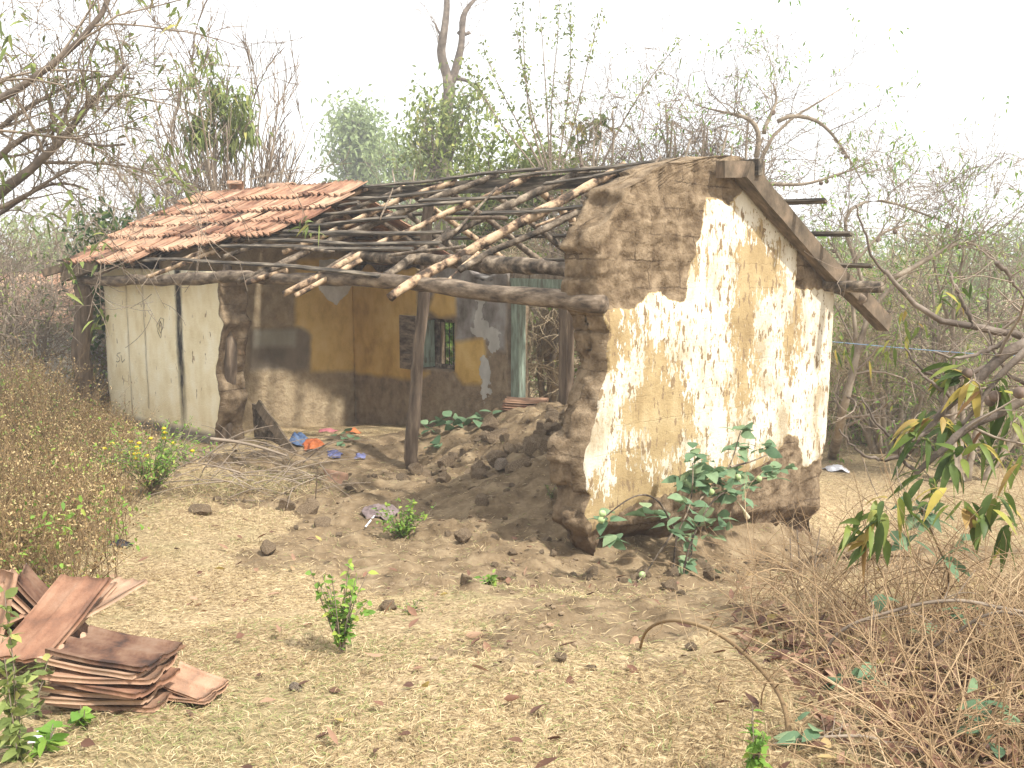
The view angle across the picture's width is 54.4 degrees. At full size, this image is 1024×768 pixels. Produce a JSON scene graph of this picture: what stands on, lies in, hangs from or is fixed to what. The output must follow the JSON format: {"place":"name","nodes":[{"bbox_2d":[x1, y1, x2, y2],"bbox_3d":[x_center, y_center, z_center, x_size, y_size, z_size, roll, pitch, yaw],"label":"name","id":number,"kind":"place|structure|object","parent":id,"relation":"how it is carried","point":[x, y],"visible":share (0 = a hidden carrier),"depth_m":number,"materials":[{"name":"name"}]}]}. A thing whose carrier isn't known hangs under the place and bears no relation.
{"place":"outdoors","nodes":[
{"label":"outdoors","id":0,"kind":"place"},
{"bbox_2d":[0,277,1023,767],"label":"ground","id":1,"kind":"structure","parent":0,"point":[522,501],"depth_m":5.53,"materials":[{"name":"soil"}]},
{"bbox_2d":[0,569,17,643],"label":"clay tile","id":2,"kind":"object","parent":1,"relation":"on","point":[8,578],"visible":0.68,"depth_m":4.11,"materials":[{"name":"ceramic"}]},
{"bbox_2d":[0,586,39,763],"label":"tall weed","id":3,"kind":"object","parent":1,"relation":"on","point":[13,732],"visible":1,"depth_m":3.12,"materials":[{"name":"green plant"}]},
{"bbox_2d":[22,653,53,718],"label":"tall weed","id":4,"kind":"object","parent":1,"relation":"on","point":[35,691],"visible":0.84,"depth_m":3.58,"materials":[{"name":"green plant"}]},
{"bbox_2d":[1,193,89,271],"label":"tree","id":5,"kind":"object","parent":1,"relation":"on","point":[23,233],"visible":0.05,"depth_m":28.75,"materials":[{"name":"grey plant"}]},
{"bbox_2d":[21,719,70,757],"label":"green herb","id":6,"kind":"object","parent":1,"relation":"on","point":[47,740],"visible":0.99,"depth_m":3.20,"materials":[{"name":"green plant"}]},
{"bbox_2d":[16,563,88,637],"bbox_3d":[-1.993,0.972,4.324,0.041,0.412,0.245,-41,17,-8],"label":"clay tile","id":7,"kind":"object","parent":1,"relation":"on","point":[32,586],"visible":0.39,"depth_m":4.30,"materials":[{"name":"ceramic"}]},
{"bbox_2d":[0,568,65,643],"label":"clay tile","id":8,"kind":"object","parent":7,"relation":"on","point":[21,600],"visible":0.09,"depth_m":4.19,"materials":[{"name":"ceramic"}]},
{"bbox_2d":[0,204,108,396],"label":"tangled shrub","id":9,"kind":"object","parent":1,"relation":"on","point":[16,322],"visible":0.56,"depth_m":15.47,"materials":[{"name":"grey plant"}]},
{"bbox_2d":[0,272,109,398],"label":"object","id":10,"kind":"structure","parent":1,"relation":"on","point":[67,334],"depth_m":17.56,"materials":[{"name":"brown plant"}]},
{"bbox_2d":[0,151,122,402],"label":"thicket","id":11,"kind":"object","parent":1,"relation":"on","point":[4,316],"visible":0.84,"depth_m":13.62,"materials":[{"name":"brown plant"}]},
{"bbox_2d":[0,186,131,271],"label":"thicket","id":12,"kind":"object","parent":1,"relation":"on","point":[35,235],"visible":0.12,"depth_m":22.62,"materials":[{"name":"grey plant"}]},
{"bbox_2d":[67,705,95,727],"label":"green herb","id":13,"kind":"object","parent":1,"relation":"on","point":[82,716],"visible":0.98,"depth_m":3.45,"materials":[{"name":"green plant"}]},
{"bbox_2d":[0,333,164,583],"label":"brush seed heads","id":14,"kind":"object","parent":1,"relation":"on","point":[57,475],"visible":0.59,"depth_m":7.54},
{"bbox_2d":[0,332,176,614],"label":"brush","id":15,"kind":"object","parent":1,"relation":"on","point":[36,487],"depth_m":7.21,"materials":[{"name":"plant"}]},
{"bbox_2d":[65,582,117,640],"bbox_3d":[-1.888,0.983,4.273,0.220,0.036,0.371,-5,30,26],"label":"clay tile","id":16,"kind":"object","parent":1,"relation":"on","point":[110,588],"visible":0.14,"depth_m":4.30,"materials":[{"name":"ceramic"}]},
{"bbox_2d":[83,576,147,619],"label":"clay tile","id":17,"kind":"object","parent":16,"relation":"on","point":[124,588],"visible":0.45,"depth_m":4.32,"materials":[{"name":"ceramic"}]},
{"bbox_2d":[0,574,111,662],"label":"clay tile","id":18,"kind":"object","parent":17,"relation":"on","point":[56,615],"visible":0.94,"depth_m":4.11,"materials":[{"name":"ceramic"}]},
{"bbox_2d":[41,196,152,362],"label":"leafy bush","id":19,"kind":"object","parent":1,"relation":"on","point":[97,297],"visible":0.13,"depth_m":14.57,"materials":[{"name":"green plant"}]},
{"bbox_2d":[45,688,173,712],"bbox_3d":[-1.472,1.151,3.708,0.412,0.041,0.245,1,7,6],"label":"clay tile","id":20,"kind":"object","parent":1,"relation":"on","point":[153,704],"visible":0.27,"depth_m":3.59,"materials":[{"name":"ceramic"}]},
{"bbox_2d":[33,683,166,704],"bbox_3d":[-1.511,1.126,3.696,0.412,0.040,0.245,-1,8,5],"label":"clay tile","id":21,"kind":"object","parent":20,"relation":"on","point":[53,698],"visible":0.26,"depth_m":3.58,"materials":[{"name":"ceramic"}]},
{"bbox_2d":[33,682,138,699],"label":"clay tile","id":22,"kind":"object","parent":21,"relation":"on","point":[63,689],"visible":0.18,"depth_m":3.59,"materials":[{"name":"ceramic"}]},
{"bbox_2d":[46,667,179,698],"bbox_3d":[-1.474,1.075,3.672,0.412,0.040,0.245,4,7,19],"label":"clay tile","id":23,"kind":"object","parent":22,"relation":"on","point":[133,691],"visible":0.32,"depth_m":3.57,"materials":[{"name":"ceramic"}]},
{"bbox_2d":[38,653,177,684],"bbox_3d":[-1.484,1.047,3.678,0.412,0.040,0.245,1,7,4],"label":"clay tile","id":24,"kind":"object","parent":23,"relation":"on","point":[153,674],"visible":0.45,"depth_m":3.57,"materials":[{"name":"ceramic"}]},
{"bbox_2d":[36,632,169,679],"bbox_3d":[-1.508,1.015,3.707,0.412,0.040,0.245,4,9,16],"label":"clay tile","id":25,"kind":"object","parent":24,"relation":"on","point":[64,663],"visible":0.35,"depth_m":3.60,"materials":[{"name":"ceramic"}]},
{"bbox_2d":[45,625,182,671],"bbox_3d":[-1.478,0.988,3.708,0.412,0.041,0.245,5,8,15],"label":"clay tile","id":26,"kind":"object","parent":25,"relation":"on","point":[95,645],"visible":1,"depth_m":3.69,"materials":[{"name":"ceramic"}]},
{"bbox_2d":[24,79,241,387],"bbox_3d":[-6.444,-2.299,17.067,3.755,5.330,3.965,-3,8,-18],"label":"thicket","id":27,"kind":"object","parent":1,"relation":"on","point":[126,215],"visible":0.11,"depth_m":16.49,"materials":[{"name":"brown plant"}]},
{"bbox_2d":[82,418,217,493],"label":"marigold bush","id":28,"kind":"object","parent":1,"relation":"on","point":[161,464],"visible":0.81,"depth_m":8.66,"materials":[{"name":"green plant"}]},
{"bbox_2d":[0,0,351,347],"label":"bare tree","id":29,"kind":"object","parent":1,"relation":"on","point":[61,137],"visible":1,"depth_m":8.78,"materials":[{"name":"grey plant"}]},
{"bbox_2d":[44,0,333,214],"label":"vase shrub","id":30,"kind":"object","parent":1,"relation":"on","point":[269,168],"visible":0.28,"depth_m":15.21,"materials":[{"name":"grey plant"}]},
{"bbox_2d":[168,683,228,704],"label":"clay tile","id":31,"kind":"object","parent":1,"relation":"on","point":[180,698],"visible":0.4,"depth_m":3.68,"materials":[{"name":"ceramic"}]},
{"bbox_2d":[163,661,228,701],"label":"clay tile","id":32,"kind":"object","parent":31,"relation":"on","point":[193,683],"visible":0.87,"depth_m":3.75,"materials":[{"name":"ceramic"}]},
{"bbox_2d":[188,504,211,515],"bbox_3d":[-2.540,1.037,8.117,0.207,0.134,0.134,0,8,1],"label":"mud clod","id":33,"kind":"object","parent":1,"relation":"on","point":[202,509],"visible":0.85,"depth_m":8.07,"materials":[{"name":"brown soil"}]},
{"bbox_2d":[164,38,275,190],"bbox_3d":[-4.441,-3.497,15.123,1.695,3.196,1.261,5,9,31],"label":"leafy sapling","id":34,"kind":"object","parent":1,"relation":"on","point":[238,120],"visible":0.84,"depth_m":14.96,"materials":[{"name":"green plant"}]},
{"bbox_2d":[100,423,378,520],"bbox_3d":[-2.515,0.670,9.709,2.795,0.769,3.780,0,8,0],"label":"brush pile","id":35,"kind":"object","parent":1,"relation":"on","point":[246,479],"visible":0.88,"depth_m":8.97,"materials":[{"name":"plant"}]},
{"bbox_2d":[260,539,275,555],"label":"mud clod","id":36,"kind":"object","parent":1,"relation":"on","point":[267,547],"visible":0.99,"depth_m":6.92,"materials":[{"name":"brown soil"}]},
{"bbox_2d":[252,400,296,452],"bbox_3d":[-2.740,0.567,11.584,0.120,0.703,1.186,-7,11,-42],"label":"leaning panel","id":37,"kind":"object","parent":1,"relation":"on","point":[263,417],"visible":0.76,"depth_m":11.69,"materials":[{"name":"brown wood"}]},
{"bbox_2d":[296,496,319,514],"bbox_3d":[-1.710,1.040,8.348,0.194,0.194,0.163,0,3,-11],"label":"mud clod","id":38,"kind":"object","parent":1,"relation":"on","point":[310,505],"visible":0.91,"depth_m":8.30,"materials":[{"name":"brown soil"}]},
{"bbox_2d":[302,438,324,450],"bbox_3d":[-2.265,0.678,11.318,0.254,0.121,0.339,0,8,0],"label":"cloth","id":39,"kind":"object","parent":1,"relation":"on","point":[312,443],"visible":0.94,"depth_m":11.28,"materials":[{"name":"orange fabric"}]},
{"bbox_2d":[323,468,347,488],"bbox_3d":[-1.743,0.935,9.474,0.340,0.094,0.254,6,35,38],"label":"terracotta shard","id":40,"kind":"object","parent":1,"relation":"on","point":[342,476],"visible":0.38,"depth_m":9.50,"materials":[{"name":"ceramic"}]},
{"bbox_2d":[305,558,378,652],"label":"green herb","id":41,"kind":"object","parent":1,"relation":"on","point":[341,634],"visible":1,"depth_m":4.32,"materials":[{"name":"green plant"}]},
{"bbox_2d":[302,75,408,204],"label":"hazy tree","id":42,"kind":"object","parent":1,"relation":"on","point":[356,127],"visible":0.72,"depth_m":47.60,"materials":[{"name":"green plant"}]},
{"bbox_2d":[361,503,399,522],"bbox_3d":[-1.093,1.057,8.276,0.314,0.126,0.352,0,8,0],"label":"cloth","id":43,"kind":"object","parent":1,"relation":"on","point":[369,512],"visible":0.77,"depth_m":8.23,"materials":[{"name":"grey fabric"}]},
{"bbox_2d":[347,117,457,220],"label":"hazy tree","id":44,"kind":"object","parent":1,"relation":"on","point":[387,150],"visible":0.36,"depth_m":44.72,"materials":[{"name":"green plant"}]},
{"bbox_2d":[372,497,436,538],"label":"green bush","id":45,"kind":"object","parent":1,"relation":"on","point":[403,528],"visible":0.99,"depth_m":7.67,"materials":[{"name":"green plant"}]},
{"bbox_2d":[360,139,504,250],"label":"tangled shrub","id":46,"kind":"object","parent":1,"relation":"on","point":[406,220],"visible":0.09,"depth_m":18.13,"materials":[{"name":"grey plant"}]},
{"bbox_2d":[418,410,466,448],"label":"pumpkin plant","id":47,"kind":"object","parent":1,"relation":"on","point":[438,421],"visible":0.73,"depth_m":11.80,"materials":[{"name":"green plant"}]},
{"bbox_2d":[383,55,515,253],"bbox_3d":[-1.715,-3.928,23.636,3.534,7.520,2.914,8,11,44],"label":"leafy tree","id":48,"kind":"object","parent":1,"relation":"on","point":[440,131],"visible":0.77,"depth_m":23.16,"materials":[{"name":"green plant"}]},
{"bbox_2d":[454,528,472,543],"bbox_3d":[-0.362,1.133,7.408,0.145,0.129,0.149,1,0,16],"label":"mud clod","id":49,"kind":"object","parent":1,"relation":"on","point":[462,535],"visible":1,"depth_m":7.36,"materials":[{"name":"brown soil"}]},
{"bbox_2d":[41,155,891,555],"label":"ruined house","id":50,"kind":"structure","parent":1,"relation":"on","point":[691,299],"depth_m":9.26,"materials":[{"name":"paint"}]},
{"bbox_2d":[399,315,454,369],"bbox_3d":[-1.031,-0.544,13.131,0.315,0.712,0.988,-21,23,-69],"label":"window","id":51,"kind":"structure","parent":50,"relation":"in","point":[432,345],"depth_m":13.15,"materials":[{"name":"grey wood"}]},
{"bbox_2d":[390,139,545,364],"bbox_3d":[-1.185,-2.008,18.238,4.876,4.834,3.479,-3,9,-21],"label":"tangled shrub","id":52,"kind":"object","parent":1,"relation":"on","point":[445,230],"visible":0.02,"depth_m":17.72,"materials":[{"name":"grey plant"}]},
{"bbox_2d":[463,409,502,426],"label":"pumpkin plant","id":53,"kind":"object","parent":1,"relation":"on","point":[476,416],"visible":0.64,"depth_m":11.74,"materials":[{"name":"green plant"}]},
{"bbox_2d":[445,240,528,364],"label":"leafy bush","id":54,"kind":"object","parent":1,"relation":"on","point":[447,338],"visible":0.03,"depth_m":16.32,"materials":[{"name":"green plant"}]},
{"bbox_2d":[480,415,498,430],"bbox_3d":[-0.245,0.444,11.050,0.197,0.190,0.203,4,9,26],"label":"rubble clod","id":55,"kind":"object","parent":1,"relation":"on","point":[491,422],"visible":0.88,"depth_m":11.00,"materials":[{"name":"brown soil"}]},
{"bbox_2d":[422,97,557,256],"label":"leafy bush","id":56,"kind":"object","parent":1,"relation":"on","point":[489,147],"visible":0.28,"depth_m":16.37,"materials":[{"name":"green plant"}]},
{"bbox_2d":[485,450,507,467],"bbox_3d":[-0.143,0.731,9.593,0.225,0.185,0.166,-2,8,-15],"label":"rubble clod","id":57,"kind":"object","parent":1,"relation":"on","point":[491,456],"visible":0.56,"depth_m":9.53,"materials":[{"name":"brown soil"}]},
{"bbox_2d":[486,429,507,443],"bbox_3d":[-0.141,0.575,10.659,0.276,0.180,0.225,-18,24,-36],"label":"rubble clod","id":58,"kind":"object","parent":1,"relation":"on","point":[492,437],"visible":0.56,"depth_m":10.60,"materials":[{"name":"brown soil"}]},
{"bbox_2d":[443,223,579,402],"bbox_3d":[0.569,-0.854,14.087,2.879,3.035,2.989,-8,11,-44],"label":"tangled vine","id":59,"kind":"object","parent":1,"relation":"on","point":[552,381],"visible":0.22,"depth_m":13.84,"materials":[{"name":"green plant"}]},
{"bbox_2d":[505,457,531,473],"bbox_3d":[0.067,0.776,9.105,0.276,0.180,0.229,-22,-8,-7],"label":"rubble clod","id":60,"kind":"object","parent":1,"relation":"on","point":[512,466],"visible":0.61,"depth_m":9.04,"materials":[{"name":"brown soil"}]},
{"bbox_2d":[22,518,1023,767],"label":"leaf litter","id":61,"kind":"object","parent":1,"relation":"on","point":[826,742],"visible":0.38,"depth_m":3.85,"materials":[{"name":"brown plant"}]},
{"bbox_2d":[522,436,536,455],"bbox_3d":[0.191,0.609,9.559,0.180,0.194,0.208,-2,8,-13],"label":"rubble clod","id":62,"kind":"object","parent":1,"relation":"on","point":[529,443],"visible":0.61,"depth_m":9.51,"materials":[{"name":"brown soil"}]},
{"bbox_2d":[458,128,602,399],"bbox_3d":[0.972,-1.588,15.101,3.322,4.682,3.864,-2,8,-14],"label":"tangled shrub","id":63,"kind":"object","parent":1,"relation":"on","point":[554,232],"visible":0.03,"depth_m":15.19,"materials":[{"name":"grey plant"}]},
{"bbox_2d":[478,104,608,379],"bbox_3d":[0.454,-1.863,15.886,2.638,5.092,2.375,7,11,41],"label":"leafy bush","id":64,"kind":"object","parent":1,"relation":"on","point":[525,162],"visible":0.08,"depth_m":15.44,"materials":[{"name":"green plant"}]},
{"bbox_2d":[456,0,606,175],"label":"wispy shrub","id":65,"kind":"object","parent":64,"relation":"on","point":[523,74],"visible":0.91,"depth_m":14.52,"materials":[{"name":"green plant"}]},
{"bbox_2d":[531,251,576,400],"bbox_3d":[0.917,-0.762,14.642,1.689,3.545,4.154,2,8,14],"label":"twisted trunk","id":66,"kind":"object","parent":1,"relation":"on","point":[548,346],"visible":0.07,"depth_m":13.74,"materials":[{"name":"brown plant"}]},
{"bbox_2d":[135,402,1018,681],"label":"soil crumbs","id":67,"kind":"object","parent":1,"relation":"on","point":[511,658],"visible":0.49,"depth_m":7.06,"materials":[{"name":"brown soil"}]},
{"bbox_2d":[137,405,1023,704],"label":"scattered straw","id":68,"kind":"object","parent":1,"relation":"on","point":[545,571],"visible":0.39,"depth_m":6.38,"materials":[{"name":"beige plant"}]},
{"bbox_2d":[558,72,635,366],"bbox_3d":[1.091,-1.804,14.376,1.246,5.109,1.124,0,8,0],"label":"drooping sapling","id":69,"kind":"object","parent":1,"relation":"on","point":[578,128],"visible":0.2,"depth_m":13.91,"materials":[{"name":"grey plant"}]},
{"bbox_2d":[489,0,858,353],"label":"tangled shrub","id":70,"kind":"object","parent":1,"relation":"on","point":[596,160],"visible":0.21,"depth_m":12.93,"materials":[{"name":"grey plant"}]},
{"bbox_2d":[599,15,703,171],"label":"arching shoot","id":71,"kind":"object","parent":70,"relation":"attached to","point":[628,113],"visible":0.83,"depth_m":13.56,"materials":[{"name":"green plant"}]},
{"bbox_2d":[586,422,797,582],"bbox_3d":[1.432,1.092,7.423,0.606,1.551,2.599,6,10,37],"label":"thornapple plant","id":72,"kind":"object","parent":1,"relation":"on","point":[699,474],"visible":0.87,"depth_m":7.35,"materials":[{"name":"green plant"}]},
{"bbox_2d":[546,7,884,339],"bbox_3d":[2.520,-1.750,12.769,4.009,5.568,4.749,5,10,34],"label":"tangled shrub","id":73,"kind":"object","parent":1,"relation":"on","point":[684,154],"visible":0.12,"depth_m":12.54,"materials":[{"name":"brown plant"}]},
{"bbox_2d":[639,619,795,755],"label":"dry vine","id":74,"kind":"object","parent":1,"relation":"on","point":[761,670],"visible":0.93,"depth_m":3.71,"materials":[{"name":"brown plant"}]},
{"bbox_2d":[738,704,772,767],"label":"green herb","id":75,"kind":"object","parent":1,"relation":"on","point":[756,747],"visible":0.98,"depth_m":3.01,"materials":[{"name":"green plant"}]},
{"bbox_2d":[773,712,822,744],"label":"seedling","id":76,"kind":"object","parent":1,"relation":"on","point":[811,732],"visible":0.92,"depth_m":3.24,"materials":[{"name":"green plant"}]},
{"bbox_2d":[647,0,961,225],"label":"curved trunk tree","id":77,"kind":"object","parent":1,"relation":"on","point":[791,118],"visible":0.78,"depth_m":12.60,"materials":[{"name":"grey plant"}]},
{"bbox_2d":[633,384,1023,767],"bbox_3d":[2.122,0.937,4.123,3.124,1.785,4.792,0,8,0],"label":"dry stems","id":78,"kind":"object","parent":1,"relation":"on","point":[901,647],"visible":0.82,"depth_m":3.85,"materials":[{"name":"brown plant"}]},
{"bbox_2d":[770,710,923,762],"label":"dry vine","id":79,"kind":"object","parent":1,"relation":"on","point":[836,736],"visible":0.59,"depth_m":3.22,"materials":[{"name":"brown plant"}]},
{"bbox_2d":[820,668,873,689],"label":"seedling","id":80,"kind":"object","parent":1,"relation":"on","point":[855,672],"visible":0.48,"depth_m":3.77,"materials":[{"name":"green plant"}]},
{"bbox_2d":[818,218,934,326],"bbox_3d":[13.606,-3.612,37.956,7.218,5.426,7.369,-3,8,-18],"label":"tree","id":81,"kind":"object","parent":1,"relation":"on","point":[860,247],"visible":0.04,"depth_m":37.05,"materials":[{"name":"grey plant"}]},
{"bbox_2d":[827,299,931,428],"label":"shrub","id":82,"kind":"object","parent":1,"relation":"on","point":[829,421],"depth_m":16.87,"materials":[{"name":"grey plant"}]},
{"bbox_2d":[824,316,972,449],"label":"shrub","id":83,"kind":"object","parent":1,"relation":"on","point":[858,437],"visible":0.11,"depth_m":15.48,"materials":[{"name":"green plant"}]},
{"bbox_2d":[775,87,1023,459],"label":"arched bare tree","id":84,"kind":"object","parent":1,"relation":"on","point":[836,441],"visible":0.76,"depth_m":12.07,"materials":[{"name":"grey plant"}]},
{"bbox_2d":[818,200,985,303],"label":"tree","id":85,"kind":"object","parent":1,"relation":"on","point":[885,240],"visible":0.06,"depth_m":46.55,"materials":[{"name":"grey plant"}]},
{"bbox_2d":[818,210,1000,462],"bbox_3d":[4.987,-0.463,14.409,3.714,4.290,3.887,0,8,0],"label":"tangled shrub","id":86,"kind":"object","parent":1,"relation":"on","point":[884,446],"visible":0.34,"depth_m":14.36,"materials":[{"name":"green plant"}]},
{"bbox_2d":[813,570,1023,667],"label":"dry vine","id":87,"kind":"object","parent":1,"relation":"on","point":[837,634],"visible":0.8,"depth_m":3.86,"materials":[{"name":"brown plant"}]},
{"bbox_2d":[869,496,977,653],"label":"thornapple shoot","id":88,"kind":"object","parent":1,"relation":"on","point":[936,525],"visible":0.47,"depth_m":4.32,"materials":[{"name":"green plant"}]},
{"bbox_2d":[831,96,1023,481],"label":"tangled shrub","id":89,"kind":"object","parent":1,"relation":"on","point":[936,338],"visible":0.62,"depth_m":12.51,"materials":[{"name":"brown plant"}]},
{"bbox_2d":[857,319,1023,457],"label":"shrub","id":90,"kind":"object","parent":1,"relation":"on","point":[935,408],"visible":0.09,"depth_m":15.05,"materials":[{"name":"grey plant"}]},
{"bbox_2d":[858,221,1023,337],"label":"tree","id":91,"kind":"object","parent":1,"relation":"on","point":[984,298],"visible":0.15,"depth_m":33.15,"materials":[{"name":"green plant"}]},
{"bbox_2d":[892,321,1023,473],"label":"shrub","id":92,"kind":"object","parent":1,"relation":"on","point":[1015,447],"visible":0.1,"depth_m":13.94,"materials":[{"name":"green plant"}]},
{"bbox_2d":[927,610,1023,670],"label":"dry vine","id":93,"kind":"object","parent":1,"relation":"on","point":[973,621],"visible":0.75,"depth_m":3.83,"materials":[{"name":"brown plant"}]},
{"bbox_2d":[928,297,1023,451],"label":"shrub","id":94,"kind":"object","parent":1,"relation":"on","point":[1001,367],"visible":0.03,"depth_m":15.16,"materials":[{"name":"grey plant"}]},
{"bbox_2d":[930,196,1023,315],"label":"tree","id":95,"kind":"object","parent":1,"relation":"on","point":[1013,229],"visible":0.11,"depth_m":39.98,"materials":[{"name":"green plant"}]},
{"bbox_2d":[957,678,1022,758],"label":"seedling","id":96,"kind":"object","parent":1,"relation":"on","point":[974,685],"visible":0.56,"depth_m":3.27,"materials":[{"name":"green plant"}]},
{"bbox_2d":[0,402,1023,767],"bbox_3d":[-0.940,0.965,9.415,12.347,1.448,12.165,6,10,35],"label":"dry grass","id":97,"kind":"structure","parent":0,"point":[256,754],"depth_m":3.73,"materials":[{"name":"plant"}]},
{"bbox_2d":[0,287,1023,438],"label":"scrub","id":98,"kind":"object","parent":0,"point":[99,376],"depth_m":17.39,"materials":[{"name":"brown plant"}]},
{"bbox_2d":[404,0,550,253],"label":"tall forked tree","id":99,"kind":"object","parent":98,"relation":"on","point":[445,70],"visible":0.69,"depth_m":28.82,"materials":[{"name":"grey plant"}]},
{"bbox_2d":[0,0,1023,266],"label":"sky","id":100,"kind":"structure","parent":0,"point":[964,52],"materials":[{"name":"white"}]},
{"bbox_2d":[804,192,1023,583],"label":"mango branches","id":101,"kind":"object","parent":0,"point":[951,434],"visible":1,"depth_m":4.28,"materials":[{"name":"green plant"}]},
{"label":"clay tile","id":102,"kind":"object","parent":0,"visible":0},
{"bbox_2d":[502,405,526,407],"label":"clay tile","id":103,"kind":"object","parent":102,"relation":"on","point":[503,406],"visible":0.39,"depth_m":11.78,"materials":[{"name":"ceramic"}]},
{"bbox_2d":[503,402,547,405],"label":"clay tile","id":104,"kind":"object","parent":103,"relation":"on","point":[510,404],"visible":0.38,"depth_m":11.77,"materials":[{"name":"ceramic"}]},
{"bbox_2d":[503,396,548,403],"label":"clay tile","id":105,"kind":"object","parent":104,"relation":"on","point":[517,400],"visible":0.97,"depth_m":11.88,"materials":[{"name":"ceramic"}]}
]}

